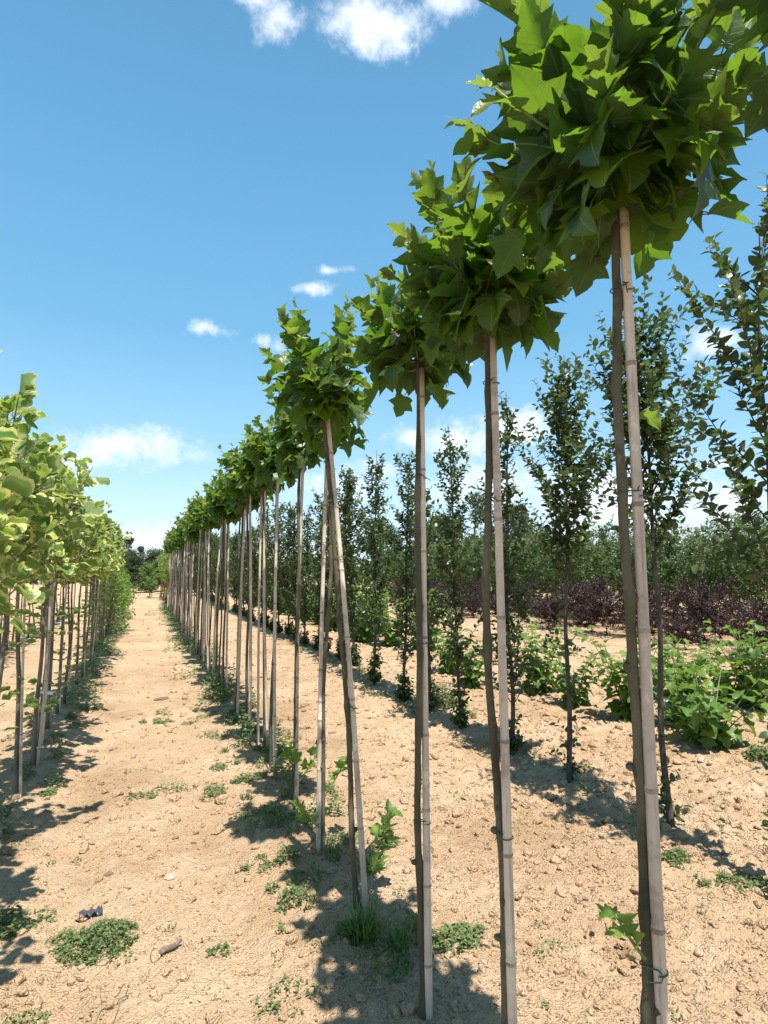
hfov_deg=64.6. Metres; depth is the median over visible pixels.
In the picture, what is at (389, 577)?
young tree
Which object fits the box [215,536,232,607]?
hornbeam
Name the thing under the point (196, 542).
plane tree
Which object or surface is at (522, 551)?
young tree
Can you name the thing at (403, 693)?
hornbeam
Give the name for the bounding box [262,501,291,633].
hornbeam
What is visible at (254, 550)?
hornbeam
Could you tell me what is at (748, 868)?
clod
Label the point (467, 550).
young tree
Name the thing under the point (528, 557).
young tree
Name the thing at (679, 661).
plane bush
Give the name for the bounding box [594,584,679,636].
purple shrub
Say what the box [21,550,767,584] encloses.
woods
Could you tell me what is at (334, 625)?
plane bush
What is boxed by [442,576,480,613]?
purple shrub
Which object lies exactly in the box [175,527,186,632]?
plane tree
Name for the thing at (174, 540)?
plane tree
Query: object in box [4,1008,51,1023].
weed patch
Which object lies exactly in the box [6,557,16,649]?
tulip tree
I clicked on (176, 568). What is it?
broadleaf tree
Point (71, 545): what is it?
tulip tree
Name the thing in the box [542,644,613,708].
plane bush
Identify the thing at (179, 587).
plane tree
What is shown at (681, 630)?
purple shrub
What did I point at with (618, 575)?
young tree
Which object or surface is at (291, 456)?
plane tree
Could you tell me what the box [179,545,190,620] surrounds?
plane tree
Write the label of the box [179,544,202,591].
broadleaf tree
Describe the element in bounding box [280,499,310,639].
hornbeam
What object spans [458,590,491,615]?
purple shrub
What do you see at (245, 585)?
hornbeam
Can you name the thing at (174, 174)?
sky
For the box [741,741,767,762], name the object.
weed patch
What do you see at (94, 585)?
tulip tree
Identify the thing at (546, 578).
young tree
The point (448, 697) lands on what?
weed patch
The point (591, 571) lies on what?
young tree
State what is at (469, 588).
purple shrub
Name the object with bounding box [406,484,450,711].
hornbeam
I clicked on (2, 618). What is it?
tulip tree
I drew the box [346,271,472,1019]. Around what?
plane tree
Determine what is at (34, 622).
tulip tree
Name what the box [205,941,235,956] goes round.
weed patch
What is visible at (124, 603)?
green shrub
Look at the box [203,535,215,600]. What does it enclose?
hornbeam
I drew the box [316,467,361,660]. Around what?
hornbeam
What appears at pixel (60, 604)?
tulip tree
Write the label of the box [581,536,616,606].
young tree
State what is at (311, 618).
plane bush
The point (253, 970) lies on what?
clod
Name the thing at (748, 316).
hornbeam
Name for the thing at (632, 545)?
young tree
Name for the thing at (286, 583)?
hornbeam
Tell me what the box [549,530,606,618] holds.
young tree
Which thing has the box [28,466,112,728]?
tulip tree
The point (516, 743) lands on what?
hornbeam
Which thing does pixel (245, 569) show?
hornbeam
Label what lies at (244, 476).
plane tree
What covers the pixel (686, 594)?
purple shrub
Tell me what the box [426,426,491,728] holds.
hornbeam
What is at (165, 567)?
red stemmed tree
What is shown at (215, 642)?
plane tree
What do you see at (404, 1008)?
soil clods
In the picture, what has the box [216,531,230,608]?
hornbeam
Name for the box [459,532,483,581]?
young tree
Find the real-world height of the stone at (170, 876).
0.015 m
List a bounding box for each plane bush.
[302,584,316,619]
[306,595,317,624]
[317,583,348,630]
[333,584,385,642]
[334,579,379,630]
[357,586,388,635]
[363,590,412,646]
[401,585,451,650]
[430,626,471,674]
[443,634,496,689]
[506,614,583,696]
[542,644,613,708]
[581,624,689,722]
[637,633,728,727]
[652,656,767,751]
[663,639,706,690]
[697,643,752,702]
[698,619,767,712]
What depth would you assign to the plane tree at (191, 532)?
12.19 m
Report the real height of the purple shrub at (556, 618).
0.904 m
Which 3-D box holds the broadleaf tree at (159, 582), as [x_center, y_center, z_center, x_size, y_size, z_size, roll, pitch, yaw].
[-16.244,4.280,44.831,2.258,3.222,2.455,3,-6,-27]
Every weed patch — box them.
[0,902,56,939]
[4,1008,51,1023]
[45,914,139,969]
[124,791,157,800]
[138,717,175,723]
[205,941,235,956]
[370,821,400,850]
[431,680,468,709]
[432,920,486,954]
[661,844,692,867]
[694,869,767,891]
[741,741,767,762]
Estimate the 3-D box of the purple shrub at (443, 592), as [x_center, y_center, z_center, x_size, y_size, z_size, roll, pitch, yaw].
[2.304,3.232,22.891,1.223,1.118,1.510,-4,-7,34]
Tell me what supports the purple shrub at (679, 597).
on the ground
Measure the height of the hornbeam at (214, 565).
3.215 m
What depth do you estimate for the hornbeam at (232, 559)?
22.99 m
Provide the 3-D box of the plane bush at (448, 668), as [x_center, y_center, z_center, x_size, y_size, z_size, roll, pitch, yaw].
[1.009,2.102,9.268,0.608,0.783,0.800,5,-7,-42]
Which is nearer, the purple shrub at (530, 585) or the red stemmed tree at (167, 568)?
the purple shrub at (530, 585)
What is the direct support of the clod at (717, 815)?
on the ground
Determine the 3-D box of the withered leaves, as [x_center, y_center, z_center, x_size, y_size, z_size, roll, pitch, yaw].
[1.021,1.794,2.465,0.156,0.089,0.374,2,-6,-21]
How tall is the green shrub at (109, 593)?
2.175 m
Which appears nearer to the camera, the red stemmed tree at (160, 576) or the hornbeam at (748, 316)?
the hornbeam at (748, 316)
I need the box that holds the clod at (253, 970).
[247,965,259,975]
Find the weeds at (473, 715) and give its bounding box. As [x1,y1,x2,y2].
[266,630,680,825]
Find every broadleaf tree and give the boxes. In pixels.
[119,535,142,587]
[121,536,138,590]
[131,546,145,590]
[132,547,165,592]
[136,560,161,597]
[148,560,165,590]
[153,551,188,589]
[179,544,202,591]
[355,518,398,589]
[383,513,414,558]
[414,511,457,544]
[437,492,493,546]
[493,501,546,547]
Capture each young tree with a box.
[377,545,398,590]
[388,550,413,597]
[395,543,430,577]
[426,543,442,581]
[431,553,459,580]
[434,540,472,584]
[436,547,473,583]
[458,540,494,606]
[458,549,490,589]
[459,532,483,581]
[469,533,494,583]
[469,535,503,600]
[478,545,495,592]
[490,550,527,599]
[491,538,537,588]
[509,531,551,609]
[509,535,536,597]
[516,539,540,591]
[522,527,549,595]
[524,542,564,598]
[532,541,560,592]
[535,530,581,594]
[535,535,595,596]
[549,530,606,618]
[570,533,620,604]
[571,514,630,615]
[574,525,613,577]
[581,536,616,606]
[591,534,633,597]
[594,541,635,620]
[597,523,652,591]
[610,522,682,624]
[619,535,668,616]
[646,515,707,623]
[647,528,732,628]
[649,528,708,611]
[664,530,730,600]
[665,519,721,590]
[675,513,761,626]
[682,524,733,604]
[694,532,760,621]
[698,512,760,600]
[707,515,767,607]
[719,522,767,636]
[728,501,767,597]
[757,535,767,597]
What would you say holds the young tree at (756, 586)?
on the ground
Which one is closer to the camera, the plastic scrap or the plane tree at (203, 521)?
the plastic scrap
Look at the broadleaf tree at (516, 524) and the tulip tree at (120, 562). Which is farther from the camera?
the broadleaf tree at (516, 524)
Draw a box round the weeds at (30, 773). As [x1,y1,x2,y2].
[0,607,134,839]
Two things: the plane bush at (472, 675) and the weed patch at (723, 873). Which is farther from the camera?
the plane bush at (472, 675)
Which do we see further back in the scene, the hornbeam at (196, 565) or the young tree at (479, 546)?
the hornbeam at (196, 565)
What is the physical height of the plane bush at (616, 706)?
1.028 m
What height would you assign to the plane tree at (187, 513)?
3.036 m
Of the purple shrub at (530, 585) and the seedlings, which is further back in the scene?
the purple shrub at (530, 585)
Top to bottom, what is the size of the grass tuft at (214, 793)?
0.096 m
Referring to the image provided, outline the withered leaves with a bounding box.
[591,921,674,992]
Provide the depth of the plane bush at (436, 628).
12.04 m
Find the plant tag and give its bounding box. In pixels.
[40,690,52,694]
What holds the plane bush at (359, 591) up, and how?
on the ground
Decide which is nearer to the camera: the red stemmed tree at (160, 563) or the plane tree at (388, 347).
the plane tree at (388, 347)
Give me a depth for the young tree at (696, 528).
21.00 m
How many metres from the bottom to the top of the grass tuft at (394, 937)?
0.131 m
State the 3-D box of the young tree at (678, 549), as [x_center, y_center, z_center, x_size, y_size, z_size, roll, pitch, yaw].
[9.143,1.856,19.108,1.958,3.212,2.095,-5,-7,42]
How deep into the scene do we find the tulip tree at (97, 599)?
9.64 m
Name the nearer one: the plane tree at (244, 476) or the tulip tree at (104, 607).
the plane tree at (244, 476)
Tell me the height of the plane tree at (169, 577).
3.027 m
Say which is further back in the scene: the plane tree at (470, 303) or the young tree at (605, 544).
the young tree at (605, 544)
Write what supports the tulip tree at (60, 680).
on the ground
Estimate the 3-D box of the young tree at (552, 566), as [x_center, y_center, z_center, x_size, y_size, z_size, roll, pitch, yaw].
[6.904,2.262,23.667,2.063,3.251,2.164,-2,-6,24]
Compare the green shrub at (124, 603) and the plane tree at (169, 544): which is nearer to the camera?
the green shrub at (124, 603)
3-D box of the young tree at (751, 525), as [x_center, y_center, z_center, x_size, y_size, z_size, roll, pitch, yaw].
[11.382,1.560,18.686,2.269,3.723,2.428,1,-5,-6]
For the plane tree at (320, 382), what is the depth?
2.88 m
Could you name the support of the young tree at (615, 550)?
on the ground
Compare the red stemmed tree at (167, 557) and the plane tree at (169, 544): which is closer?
the plane tree at (169, 544)
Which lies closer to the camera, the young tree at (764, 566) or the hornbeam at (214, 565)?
the young tree at (764, 566)
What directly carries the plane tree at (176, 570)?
on the ground
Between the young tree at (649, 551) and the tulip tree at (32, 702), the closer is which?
the tulip tree at (32, 702)
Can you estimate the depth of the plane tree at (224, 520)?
8.20 m
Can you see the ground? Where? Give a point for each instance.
(184, 853)
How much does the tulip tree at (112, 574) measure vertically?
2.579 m
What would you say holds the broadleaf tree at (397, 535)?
on the ground
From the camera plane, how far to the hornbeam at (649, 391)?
3.84 m
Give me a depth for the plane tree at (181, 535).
13.32 m
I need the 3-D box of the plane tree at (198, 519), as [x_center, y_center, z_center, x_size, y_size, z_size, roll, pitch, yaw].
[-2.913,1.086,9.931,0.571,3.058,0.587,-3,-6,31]
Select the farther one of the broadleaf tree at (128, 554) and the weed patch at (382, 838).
the broadleaf tree at (128, 554)
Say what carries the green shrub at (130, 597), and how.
on the ground
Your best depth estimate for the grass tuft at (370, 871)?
3.19 m
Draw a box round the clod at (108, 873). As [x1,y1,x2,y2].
[103,871,112,876]
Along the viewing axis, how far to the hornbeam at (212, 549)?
29.79 m
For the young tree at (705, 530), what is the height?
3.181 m
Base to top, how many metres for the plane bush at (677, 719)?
0.939 m
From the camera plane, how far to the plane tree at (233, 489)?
5.96 m
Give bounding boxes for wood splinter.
[159,938,181,954]
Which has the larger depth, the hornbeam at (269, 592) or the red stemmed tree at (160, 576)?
the red stemmed tree at (160, 576)
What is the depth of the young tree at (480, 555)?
26.04 m
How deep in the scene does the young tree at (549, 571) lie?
24.69 m
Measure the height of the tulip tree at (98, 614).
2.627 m
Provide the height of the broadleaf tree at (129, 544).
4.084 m
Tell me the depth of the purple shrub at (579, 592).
17.82 m
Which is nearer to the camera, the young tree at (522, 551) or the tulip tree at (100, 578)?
the tulip tree at (100, 578)
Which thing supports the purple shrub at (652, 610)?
on the ground
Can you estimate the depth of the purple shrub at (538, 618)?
18.12 m
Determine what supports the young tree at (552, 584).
on the ground
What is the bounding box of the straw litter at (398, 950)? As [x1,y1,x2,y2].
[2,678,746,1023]
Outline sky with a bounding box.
[0,0,767,566]
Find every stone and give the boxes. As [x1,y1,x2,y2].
[165,873,175,879]
[697,756,705,762]
[706,1004,718,1014]
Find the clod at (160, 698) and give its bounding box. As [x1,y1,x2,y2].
[153,697,168,700]
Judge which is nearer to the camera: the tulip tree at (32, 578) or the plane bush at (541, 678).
the plane bush at (541, 678)
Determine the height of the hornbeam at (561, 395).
3.434 m
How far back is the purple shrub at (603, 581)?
17.09 m
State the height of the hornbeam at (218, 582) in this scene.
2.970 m
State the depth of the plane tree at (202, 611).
10.47 m
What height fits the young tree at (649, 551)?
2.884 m
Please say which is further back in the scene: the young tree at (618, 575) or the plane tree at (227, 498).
the young tree at (618, 575)
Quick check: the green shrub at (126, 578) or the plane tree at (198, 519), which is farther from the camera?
the green shrub at (126, 578)
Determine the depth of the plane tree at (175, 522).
14.95 m
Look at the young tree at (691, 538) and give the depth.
18.30 m
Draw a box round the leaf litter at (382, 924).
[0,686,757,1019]
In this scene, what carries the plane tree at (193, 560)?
on the ground
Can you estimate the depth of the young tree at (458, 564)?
28.43 m
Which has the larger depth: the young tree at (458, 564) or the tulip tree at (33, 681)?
the young tree at (458, 564)
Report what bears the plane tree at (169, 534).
on the ground
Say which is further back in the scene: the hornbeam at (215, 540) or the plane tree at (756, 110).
the hornbeam at (215, 540)
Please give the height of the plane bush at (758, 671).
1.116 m
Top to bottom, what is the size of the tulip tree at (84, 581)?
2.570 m
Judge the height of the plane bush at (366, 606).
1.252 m
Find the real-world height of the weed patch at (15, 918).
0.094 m
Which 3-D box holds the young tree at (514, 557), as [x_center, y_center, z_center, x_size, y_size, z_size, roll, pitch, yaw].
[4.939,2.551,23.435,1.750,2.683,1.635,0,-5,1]
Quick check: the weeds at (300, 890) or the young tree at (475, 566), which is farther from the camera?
the young tree at (475, 566)
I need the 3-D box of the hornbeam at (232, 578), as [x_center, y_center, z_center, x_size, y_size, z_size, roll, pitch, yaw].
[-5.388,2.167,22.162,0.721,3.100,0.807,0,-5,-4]
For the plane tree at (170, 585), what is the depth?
22.05 m
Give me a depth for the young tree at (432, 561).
30.22 m
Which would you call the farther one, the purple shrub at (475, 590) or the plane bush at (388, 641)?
the purple shrub at (475, 590)
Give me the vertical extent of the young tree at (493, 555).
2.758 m
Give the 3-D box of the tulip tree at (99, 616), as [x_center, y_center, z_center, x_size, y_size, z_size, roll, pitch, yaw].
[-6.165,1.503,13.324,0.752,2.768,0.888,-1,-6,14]
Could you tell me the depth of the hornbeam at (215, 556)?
26.38 m
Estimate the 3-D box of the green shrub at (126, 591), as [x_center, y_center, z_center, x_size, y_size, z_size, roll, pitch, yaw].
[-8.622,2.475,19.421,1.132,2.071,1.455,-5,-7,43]
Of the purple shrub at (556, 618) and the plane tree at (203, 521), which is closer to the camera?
the plane tree at (203, 521)
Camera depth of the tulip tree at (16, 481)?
1.91 m
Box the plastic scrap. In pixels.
[79,905,102,920]
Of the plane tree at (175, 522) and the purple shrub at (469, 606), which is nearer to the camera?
the plane tree at (175, 522)
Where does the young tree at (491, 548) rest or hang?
on the ground
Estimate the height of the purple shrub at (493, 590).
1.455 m
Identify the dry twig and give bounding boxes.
[95,983,132,1023]
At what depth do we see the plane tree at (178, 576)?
18.69 m
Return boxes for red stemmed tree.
[155,557,162,598]
[156,551,178,601]
[157,552,164,600]
[160,551,174,601]
[161,552,176,603]
[161,553,176,594]
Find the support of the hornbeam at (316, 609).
on the ground
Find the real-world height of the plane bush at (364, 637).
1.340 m
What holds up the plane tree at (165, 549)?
on the ground
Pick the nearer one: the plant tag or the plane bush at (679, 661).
the plant tag
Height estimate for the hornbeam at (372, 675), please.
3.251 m
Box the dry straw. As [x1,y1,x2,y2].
[317,942,465,1022]
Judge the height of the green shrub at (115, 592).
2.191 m
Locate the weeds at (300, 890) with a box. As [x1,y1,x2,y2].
[144,600,432,1020]
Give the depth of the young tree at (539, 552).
25.48 m
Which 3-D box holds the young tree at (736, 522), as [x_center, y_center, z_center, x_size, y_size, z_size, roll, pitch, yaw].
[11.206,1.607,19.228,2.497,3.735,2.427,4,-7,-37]
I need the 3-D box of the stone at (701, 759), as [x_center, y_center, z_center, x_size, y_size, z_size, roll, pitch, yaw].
[2.676,2.088,5.120,0.063,0.049,0.088,-2,-6,24]
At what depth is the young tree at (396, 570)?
34.21 m
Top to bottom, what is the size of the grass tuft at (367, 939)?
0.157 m
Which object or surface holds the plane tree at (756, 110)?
on the ground
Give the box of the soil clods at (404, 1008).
[0,608,767,1023]
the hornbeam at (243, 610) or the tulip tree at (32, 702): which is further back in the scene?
the hornbeam at (243, 610)
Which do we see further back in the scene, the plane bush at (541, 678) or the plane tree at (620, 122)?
the plane bush at (541, 678)
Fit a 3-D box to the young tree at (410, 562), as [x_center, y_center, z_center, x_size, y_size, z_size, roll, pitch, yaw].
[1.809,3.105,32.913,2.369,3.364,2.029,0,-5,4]
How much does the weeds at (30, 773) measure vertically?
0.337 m
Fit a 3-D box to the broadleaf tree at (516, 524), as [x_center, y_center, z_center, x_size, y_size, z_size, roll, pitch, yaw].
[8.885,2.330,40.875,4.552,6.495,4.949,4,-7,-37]
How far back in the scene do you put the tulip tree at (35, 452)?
3.20 m
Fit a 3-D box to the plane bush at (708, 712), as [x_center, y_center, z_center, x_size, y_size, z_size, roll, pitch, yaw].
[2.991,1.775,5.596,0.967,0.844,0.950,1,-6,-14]
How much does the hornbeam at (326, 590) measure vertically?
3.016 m
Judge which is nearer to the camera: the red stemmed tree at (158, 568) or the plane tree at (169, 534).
the plane tree at (169, 534)
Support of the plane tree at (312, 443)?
on the ground
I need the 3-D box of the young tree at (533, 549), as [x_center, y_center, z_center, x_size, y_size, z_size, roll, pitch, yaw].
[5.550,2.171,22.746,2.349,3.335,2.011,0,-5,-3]
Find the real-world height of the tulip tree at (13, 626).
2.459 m
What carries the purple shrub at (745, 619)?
on the ground
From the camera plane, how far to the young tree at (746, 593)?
14.52 m
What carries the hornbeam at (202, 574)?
on the ground
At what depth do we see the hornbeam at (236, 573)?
21.36 m
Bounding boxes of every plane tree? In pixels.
[162,538,169,600]
[163,539,171,609]
[164,526,175,615]
[165,536,172,612]
[166,526,177,621]
[166,537,177,614]
[168,539,177,617]
[169,531,183,625]
[170,536,180,617]
[173,515,185,634]
[173,528,182,622]
[175,515,191,641]
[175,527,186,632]
[177,516,188,615]
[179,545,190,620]
[180,512,195,643]
[180,538,197,635]
[180,544,186,628]
[182,516,212,647]
[184,495,201,653]
[187,497,204,659]
[188,485,212,666]
[188,490,200,648]
[190,496,220,672]
[202,480,241,693]
[203,493,241,676]
[205,475,226,681]
[213,468,274,716]
[217,443,273,727]
[217,466,253,691]
[230,415,285,744]
[238,413,297,769]
[257,292,403,910]
[263,392,335,800]
[285,359,373,852]
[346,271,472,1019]
[377,142,572,1023]
[444,0,767,1023]
[645,0,767,137]
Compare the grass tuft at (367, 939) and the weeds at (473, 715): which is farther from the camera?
the weeds at (473, 715)
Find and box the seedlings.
[11,676,761,1023]
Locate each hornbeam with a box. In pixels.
[192,542,202,594]
[201,544,204,596]
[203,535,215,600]
[207,534,214,601]
[209,530,219,600]
[209,537,217,602]
[211,536,221,598]
[211,539,224,606]
[214,541,224,607]
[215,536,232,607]
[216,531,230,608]
[229,529,240,611]
[229,533,236,611]
[231,531,245,613]
[234,532,255,615]
[240,541,256,616]
[242,526,261,618]
[243,526,259,621]
[246,511,272,624]
[252,507,274,627]
[261,522,286,630]
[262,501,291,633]
[269,502,301,636]
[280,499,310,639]
[291,508,318,643]
[301,487,334,650]
[304,501,335,651]
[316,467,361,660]
[325,465,372,665]
[349,450,403,684]
[370,451,436,701]
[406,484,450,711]
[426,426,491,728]
[468,391,563,755]
[511,351,625,782]
[565,274,758,827]
[667,172,767,885]
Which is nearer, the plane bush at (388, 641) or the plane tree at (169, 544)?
the plane bush at (388, 641)
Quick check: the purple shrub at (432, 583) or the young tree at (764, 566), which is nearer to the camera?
the young tree at (764, 566)
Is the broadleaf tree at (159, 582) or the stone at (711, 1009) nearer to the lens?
the stone at (711, 1009)
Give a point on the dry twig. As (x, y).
(118, 1005)
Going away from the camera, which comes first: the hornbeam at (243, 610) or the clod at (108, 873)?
the clod at (108, 873)
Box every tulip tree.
[0,350,109,583]
[0,398,92,730]
[0,411,35,518]
[0,411,103,794]
[0,417,40,634]
[0,563,16,651]
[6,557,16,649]
[9,562,29,641]
[14,434,111,765]
[15,461,112,745]
[20,577,34,619]
[25,574,41,637]
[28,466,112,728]
[28,574,41,634]
[42,522,103,714]
[55,586,61,619]
[56,589,60,621]
[57,496,114,694]
[57,560,92,704]
[65,534,119,684]
[73,526,116,677]
[79,509,120,670]
[83,541,122,653]
[87,526,120,634]
[88,502,132,663]
[89,571,109,650]
[90,551,122,644]
[95,538,124,642]
[98,540,125,638]
[98,571,113,635]
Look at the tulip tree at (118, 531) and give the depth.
10.34 m
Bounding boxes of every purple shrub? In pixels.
[377,582,401,602]
[408,578,439,599]
[430,579,449,603]
[434,583,458,610]
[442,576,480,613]
[448,577,491,598]
[457,595,482,617]
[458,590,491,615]
[466,584,481,611]
[473,579,515,610]
[478,594,517,617]
[504,576,548,608]
[509,596,536,614]
[523,587,580,628]
[526,591,556,623]
[527,595,575,626]
[545,574,621,624]
[550,574,620,626]
[568,599,618,631]
[569,581,636,635]
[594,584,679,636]
[608,579,689,632]
[650,610,697,643]
[652,581,738,635]
[660,572,763,640]
[663,617,716,649]
[677,590,758,643]
[695,591,767,658]
[720,602,767,653]
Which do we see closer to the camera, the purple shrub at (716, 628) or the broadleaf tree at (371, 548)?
the purple shrub at (716, 628)
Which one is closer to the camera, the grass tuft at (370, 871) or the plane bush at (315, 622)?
the grass tuft at (370, 871)
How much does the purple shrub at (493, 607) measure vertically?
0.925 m
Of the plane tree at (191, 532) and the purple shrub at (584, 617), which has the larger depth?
the purple shrub at (584, 617)
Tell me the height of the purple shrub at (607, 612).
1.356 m
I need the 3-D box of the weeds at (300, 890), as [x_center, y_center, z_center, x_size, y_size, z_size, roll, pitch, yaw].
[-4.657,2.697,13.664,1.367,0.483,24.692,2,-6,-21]
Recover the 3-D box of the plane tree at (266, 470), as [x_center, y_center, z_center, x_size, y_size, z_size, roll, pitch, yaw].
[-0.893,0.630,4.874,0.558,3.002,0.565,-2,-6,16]
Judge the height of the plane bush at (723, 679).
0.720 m
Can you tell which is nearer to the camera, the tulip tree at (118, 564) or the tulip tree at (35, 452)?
the tulip tree at (35, 452)
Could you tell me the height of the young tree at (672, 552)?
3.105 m
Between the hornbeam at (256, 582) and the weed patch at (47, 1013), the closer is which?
the weed patch at (47, 1013)
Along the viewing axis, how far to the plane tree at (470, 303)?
1.79 m
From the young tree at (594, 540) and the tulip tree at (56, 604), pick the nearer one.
the tulip tree at (56, 604)
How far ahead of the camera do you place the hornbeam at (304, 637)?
12.83 m
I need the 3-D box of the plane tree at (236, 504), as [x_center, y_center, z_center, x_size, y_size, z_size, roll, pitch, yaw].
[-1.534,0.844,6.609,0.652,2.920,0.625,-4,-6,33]
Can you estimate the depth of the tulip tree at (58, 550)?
3.99 m
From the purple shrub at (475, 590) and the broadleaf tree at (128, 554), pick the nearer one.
the purple shrub at (475, 590)
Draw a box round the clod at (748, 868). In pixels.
[742,862,760,875]
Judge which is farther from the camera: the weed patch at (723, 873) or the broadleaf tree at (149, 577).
the broadleaf tree at (149, 577)
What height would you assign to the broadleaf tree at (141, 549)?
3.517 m
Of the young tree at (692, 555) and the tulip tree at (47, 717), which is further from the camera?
the young tree at (692, 555)
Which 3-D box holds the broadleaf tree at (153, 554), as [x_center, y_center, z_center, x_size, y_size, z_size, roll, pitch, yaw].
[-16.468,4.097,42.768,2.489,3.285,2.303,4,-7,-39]
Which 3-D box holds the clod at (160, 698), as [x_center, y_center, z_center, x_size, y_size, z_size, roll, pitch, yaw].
[-2.744,2.301,7.488,0.202,0.037,0.095,4,-7,-38]
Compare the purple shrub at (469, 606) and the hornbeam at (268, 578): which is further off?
the purple shrub at (469, 606)
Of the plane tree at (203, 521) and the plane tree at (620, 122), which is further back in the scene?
the plane tree at (203, 521)
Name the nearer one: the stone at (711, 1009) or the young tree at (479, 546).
the stone at (711, 1009)
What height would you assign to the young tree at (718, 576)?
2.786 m
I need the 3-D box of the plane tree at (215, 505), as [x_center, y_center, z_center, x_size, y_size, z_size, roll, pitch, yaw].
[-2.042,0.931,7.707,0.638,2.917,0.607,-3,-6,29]
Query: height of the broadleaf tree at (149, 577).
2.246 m
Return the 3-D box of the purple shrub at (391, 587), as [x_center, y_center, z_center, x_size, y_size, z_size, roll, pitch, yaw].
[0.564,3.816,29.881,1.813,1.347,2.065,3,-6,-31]
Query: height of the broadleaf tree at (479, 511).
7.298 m
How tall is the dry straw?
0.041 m
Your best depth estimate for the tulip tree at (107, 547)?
7.79 m
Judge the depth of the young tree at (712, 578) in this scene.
15.24 m
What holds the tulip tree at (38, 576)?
on the ground
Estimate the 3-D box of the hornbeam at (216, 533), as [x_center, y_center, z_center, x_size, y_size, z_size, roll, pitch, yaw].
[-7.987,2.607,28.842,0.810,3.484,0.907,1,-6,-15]
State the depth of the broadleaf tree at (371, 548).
45.75 m
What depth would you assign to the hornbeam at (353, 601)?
9.73 m
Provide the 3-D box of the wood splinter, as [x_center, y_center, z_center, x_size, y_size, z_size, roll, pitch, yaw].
[-0.907,1.844,2.573,0.115,0.032,0.028,5,-7,-41]
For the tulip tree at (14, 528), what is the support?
on the ground
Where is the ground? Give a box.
[0,573,767,1023]
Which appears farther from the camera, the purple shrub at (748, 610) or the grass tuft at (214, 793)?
the purple shrub at (748, 610)
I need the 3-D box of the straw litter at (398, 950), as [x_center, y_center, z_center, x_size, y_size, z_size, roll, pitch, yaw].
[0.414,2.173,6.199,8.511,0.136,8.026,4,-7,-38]
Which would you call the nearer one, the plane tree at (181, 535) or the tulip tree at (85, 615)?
the tulip tree at (85, 615)
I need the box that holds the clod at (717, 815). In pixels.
[713,812,726,820]
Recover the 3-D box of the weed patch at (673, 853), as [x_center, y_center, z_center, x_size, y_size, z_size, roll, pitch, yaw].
[1.581,1.865,3.305,0.235,0.089,0.201,2,-6,-21]
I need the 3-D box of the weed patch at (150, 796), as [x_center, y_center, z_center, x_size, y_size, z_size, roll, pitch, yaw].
[-1.690,1.969,4.222,0.233,0.034,0.152,2,-6,-21]
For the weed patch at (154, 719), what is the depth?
6.35 m
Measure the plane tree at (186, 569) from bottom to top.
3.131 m
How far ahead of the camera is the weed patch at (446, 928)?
2.58 m
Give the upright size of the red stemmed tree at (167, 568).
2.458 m
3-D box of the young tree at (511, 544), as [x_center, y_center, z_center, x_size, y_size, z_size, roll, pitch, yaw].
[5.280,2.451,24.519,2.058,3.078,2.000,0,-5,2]
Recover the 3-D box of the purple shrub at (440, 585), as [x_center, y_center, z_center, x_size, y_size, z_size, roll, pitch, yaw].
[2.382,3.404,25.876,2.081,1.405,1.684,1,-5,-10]
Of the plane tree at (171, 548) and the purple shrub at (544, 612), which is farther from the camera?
the plane tree at (171, 548)
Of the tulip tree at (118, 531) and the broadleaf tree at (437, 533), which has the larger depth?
the broadleaf tree at (437, 533)
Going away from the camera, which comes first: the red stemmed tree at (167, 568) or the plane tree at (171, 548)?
the plane tree at (171, 548)
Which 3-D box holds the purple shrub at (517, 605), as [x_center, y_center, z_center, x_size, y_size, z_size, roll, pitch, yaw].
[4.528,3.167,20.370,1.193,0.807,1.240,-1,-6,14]
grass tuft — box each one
[211,786,231,796]
[326,890,396,949]
[349,846,390,874]
[372,913,417,952]
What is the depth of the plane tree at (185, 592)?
16.09 m
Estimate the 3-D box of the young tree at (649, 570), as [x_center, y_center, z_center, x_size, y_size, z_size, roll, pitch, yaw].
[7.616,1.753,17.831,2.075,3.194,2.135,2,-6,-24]
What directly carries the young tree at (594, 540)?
on the ground
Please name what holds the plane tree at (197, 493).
on the ground
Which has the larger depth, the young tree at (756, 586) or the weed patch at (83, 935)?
the young tree at (756, 586)
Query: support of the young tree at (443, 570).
on the ground
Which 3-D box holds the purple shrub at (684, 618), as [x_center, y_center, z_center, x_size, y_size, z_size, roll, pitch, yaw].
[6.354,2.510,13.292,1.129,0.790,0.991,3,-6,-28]

